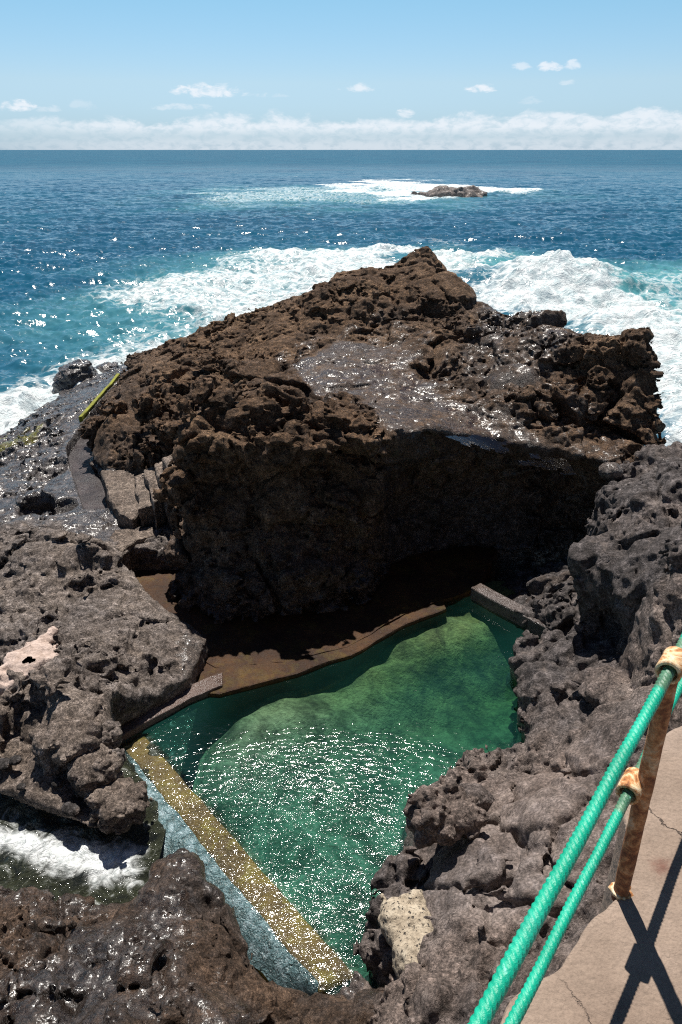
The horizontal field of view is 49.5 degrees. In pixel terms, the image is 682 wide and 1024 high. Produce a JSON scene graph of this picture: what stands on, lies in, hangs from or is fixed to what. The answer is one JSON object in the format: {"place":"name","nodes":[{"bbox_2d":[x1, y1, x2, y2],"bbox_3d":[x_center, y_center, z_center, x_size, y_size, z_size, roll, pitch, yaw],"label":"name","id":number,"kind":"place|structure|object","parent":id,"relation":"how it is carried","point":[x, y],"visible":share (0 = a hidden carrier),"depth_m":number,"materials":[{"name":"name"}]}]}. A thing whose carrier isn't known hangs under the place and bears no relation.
{"place":"outdoors","nodes":[
{"label":"outdoors","id":0,"kind":"place"},
{"bbox_2d":[68,408,106,508],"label":"path","id":1,"kind":"structure","parent":0,"point":[88,480],"depth_m":19.18,"materials":[{"name":"grey concrete"}]},
{"bbox_2d":[78,373,119,421],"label":"kerb","id":2,"kind":"structure","parent":1,"relation":"on","point":[85,413],"depth_m":23.98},
{"bbox_2d":[0,705,197,904],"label":"water","id":3,"kind":"structure","parent":0,"point":[56,855],"depth_m":9.35,"materials":[{"name":"liquid"}]},
{"bbox_2d":[0,359,208,834],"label":"ground","id":4,"kind":"structure","parent":0,"point":[129,648],"depth_m":12.82,"materials":[{"name":"grey stone"}]},
{"bbox_2d":[0,757,10,771],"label":"pebble","id":5,"kind":"object","parent":4,"relation":"on","point":[5,765],"visible":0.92,"depth_m":9.86,"materials":[{"name":"grey stone"}]},
{"bbox_2d":[9,755,21,765],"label":"pebble","id":6,"kind":"object","parent":4,"relation":"on","point":[14,760],"visible":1,"depth_m":9.87,"materials":[{"name":"grey stone"}]},
{"bbox_2d":[16,783,25,790],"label":"pebble","id":7,"kind":"object","parent":4,"relation":"on","point":[20,786],"visible":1,"depth_m":9.62,"materials":[{"name":"stone"}]},
{"bbox_2d":[0,626,58,695],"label":"mortar patch","id":8,"kind":"object","parent":4,"relation":"on","point":[41,648],"visible":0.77,"depth_m":11.25,"materials":[{"name":"beige concrete"}]},
{"bbox_2d":[51,778,61,787],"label":"pebble","id":9,"kind":"object","parent":4,"relation":"on","point":[56,783],"visible":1,"depth_m":9.62,"materials":[{"name":"stone"}]},
{"bbox_2d":[28,716,102,775],"bbox_3d":[-3.688,3.142,9.973,0.949,0.594,0.875,0,26,0],"label":"boulder","id":10,"kind":"object","parent":4,"relation":"on","point":[58,746],"visible":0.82,"depth_m":9.75,"materials":[{"name":"grey stone"}]},
{"bbox_2d":[61,801,79,816],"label":"pebble","id":11,"kind":"object","parent":4,"relation":"on","point":[69,808],"visible":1,"depth_m":9.37,"materials":[{"name":"grey stone"}]},
{"bbox_2d":[66,743,123,797],"bbox_3d":[-3.267,3.435,9.793,0.716,0.571,0.736,-11,28,-22],"label":"boulder","id":12,"kind":"object","parent":4,"relation":"on","point":[102,765],"visible":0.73,"depth_m":9.57,"materials":[{"name":"grey stone"}]},
{"bbox_2d":[101,718,122,748],"bbox_3d":[-3.283,3.106,10.246,0.515,0.414,0.511,16,30,29],"label":"boulder","id":13,"kind":"object","parent":4,"relation":"on","point":[111,734],"visible":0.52,"depth_m":10.15,"materials":[{"name":"grey stone"}]},
{"bbox_2d":[84,775,152,833],"bbox_3d":[-2.848,3.755,9.511,0.767,0.452,0.782,21,33,36],"label":"boulder","id":14,"kind":"object","parent":4,"relation":"on","point":[119,804],"visible":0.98,"depth_m":9.34,"materials":[{"name":"brown stone"}]},
{"bbox_2d":[112,748,126,764],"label":"boulder","id":15,"kind":"object","parent":4,"relation":"on","point":[122,755],"visible":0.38,"depth_m":10.00,"materials":[{"name":"grey stone"}]},
{"bbox_2d":[101,454,184,530],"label":"rock steps","id":16,"kind":"object","parent":4,"relation":"on","point":[131,502],"visible":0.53,"depth_m":16.28,"materials":[{"name":"grey stone"}]},
{"bbox_2d":[120,673,222,751],"bbox_3d":[-2.647,3.618,11.903,2.014,1.446,0.363,-21,33,-36],"label":"pool coping","id":17,"kind":"object","parent":4,"relation":"on","point":[196,694],"visible":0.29,"depth_m":11.73,"materials":[{"name":"grey concrete"}]},
{"bbox_2d":[0,848,384,1023],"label":"rock outcrop","id":18,"kind":"object","parent":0,"point":[168,944],"visible":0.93,"depth_m":7.10,"materials":[{"name":"stone"}]},
{"bbox_2d":[121,745,318,995],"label":"water","id":19,"kind":"structure","parent":0,"point":[276,961],"depth_m":8.55,"materials":[{"name":"blue liquid"}]},
{"bbox_2d":[134,545,496,667],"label":"path","id":20,"kind":"structure","parent":0,"point":[450,578],"depth_m":13.99,"materials":[{"name":"brown concrete"}]},
{"bbox_2d":[109,526,155,551],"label":"stone slab","id":21,"kind":"structure","parent":20,"relation":"on","point":[129,539],"depth_m":15.33,"materials":[{"name":"beige stone"}]},
{"bbox_2d":[0,150,681,446],"bbox_3d":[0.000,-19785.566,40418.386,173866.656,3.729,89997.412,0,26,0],"label":"sea","id":22,"kind":"structure","parent":0,"point":[111,256],"depth_m":86.43,"materials":[{"name":"liquid"}]},
{"bbox_2d":[411,185,487,197],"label":"islet","id":23,"kind":"object","parent":22,"relation":"in","point":[461,191],"visible":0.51,"depth_m":161.10,"materials":[{"name":"grey stone"}]},
{"bbox_2d":[0,0,681,149],"label":"sky","id":24,"kind":"structure","parent":0,"point":[75,74],"materials":[{"name":"blue"}]},
{"bbox_2d":[180,581,517,977],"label":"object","id":25,"kind":"structure","parent":0,"point":[301,797],"depth_m":11.49,"materials":[{"name":"green liquid"}]},
{"bbox_2d":[122,736,352,993],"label":"overflow wall","id":26,"kind":"structure","parent":25,"relation":"on","point":[312,952],"depth_m":8.97,"materials":[{"name":"yellow concrete"}]},
{"bbox_2d":[196,601,445,731],"bbox_3d":[-0.233,2.987,13.465,5.116,1.622,1.434,-10,28,-19],"label":"pool ledge","id":27,"kind":"object","parent":25,"relation":"on","point":[246,685],"visible":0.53,"depth_m":12.53,"materials":[{"name":"brown concrete"}]},
{"bbox_2d":[469,583,570,650],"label":"pool wall","id":28,"kind":"structure","parent":25,"relation":"on","point":[495,609],"depth_m":13.94,"materials":[{"name":"concrete"}]},
{"bbox_2d":[77,246,665,623],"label":"rock headland","id":29,"kind":"structure","parent":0,"point":[335,441],"depth_m":15.56,"materials":[{"name":"brown stone"}]},
{"bbox_2d":[331,441,681,1023],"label":"cliff","id":30,"kind":"structure","parent":0,"point":[607,589],"depth_m":9.03,"materials":[{"name":"grey stone"}]},
{"bbox_2d":[378,889,432,978],"bbox_3d":[0.711,4.264,7.399,0.552,0.380,1.014,-6,27,-13],"label":"boulder","id":31,"kind":"object","parent":30,"relation":"on","point":[405,926],"visible":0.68,"depth_m":7.38,"materials":[{"name":"beige stone"}]},
{"bbox_2d":[403,782,488,848],"bbox_3d":[1.165,3.425,8.247,0.920,0.816,0.752,-8,27,-15],"label":"boulder","id":32,"kind":"object","parent":30,"relation":"on","point":[450,814],"visible":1,"depth_m":8.01,"materials":[{"name":"brown stone"}]},
{"bbox_2d":[458,783,494,810],"bbox_3d":[1.582,3.438,8.841,0.514,0.333,0.429,0,26,0],"label":"boulder","id":33,"kind":"object","parent":30,"relation":"on","point":[485,796],"visible":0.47,"depth_m":8.74,"materials":[{"name":"grey stone"}]},
{"bbox_2d":[598,462,623,479],"bbox_3d":[4.889,-0.735,13.373,0.446,0.321,0.394,0,26,0],"label":"boulder","id":34,"kind":"object","parent":30,"relation":"on","point":[610,470],"visible":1,"depth_m":13.24,"materials":[{"name":"grey stone"}]},
{"bbox_2d":[500,726,681,1023],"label":"path","id":35,"kind":"structure","parent":0,"point":[622,963],"depth_m":1.86,"materials":[{"name":"concrete"}]},
{"bbox_2d":[608,646,681,900],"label":"railing post","id":36,"kind":"object","parent":35,"relation":"on","point":[640,782],"visible":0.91,"depth_m":1.80,"materials":[{"name":"paint"}]},
{"bbox_2d":[468,634,681,1023],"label":"rope","id":37,"kind":"object","parent":36,"relation":"attached to","point":[508,968],"visible":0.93,"depth_m":1.21,"materials":[{"name":"teal fabric"}]},
{"bbox_2d":[503,678,681,1023],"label":"rope","id":38,"kind":"object","parent":36,"relation":"attached to","point":[523,1001],"visible":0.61,"depth_m":1.54,"materials":[{"name":"teal fabric"}]}
]}

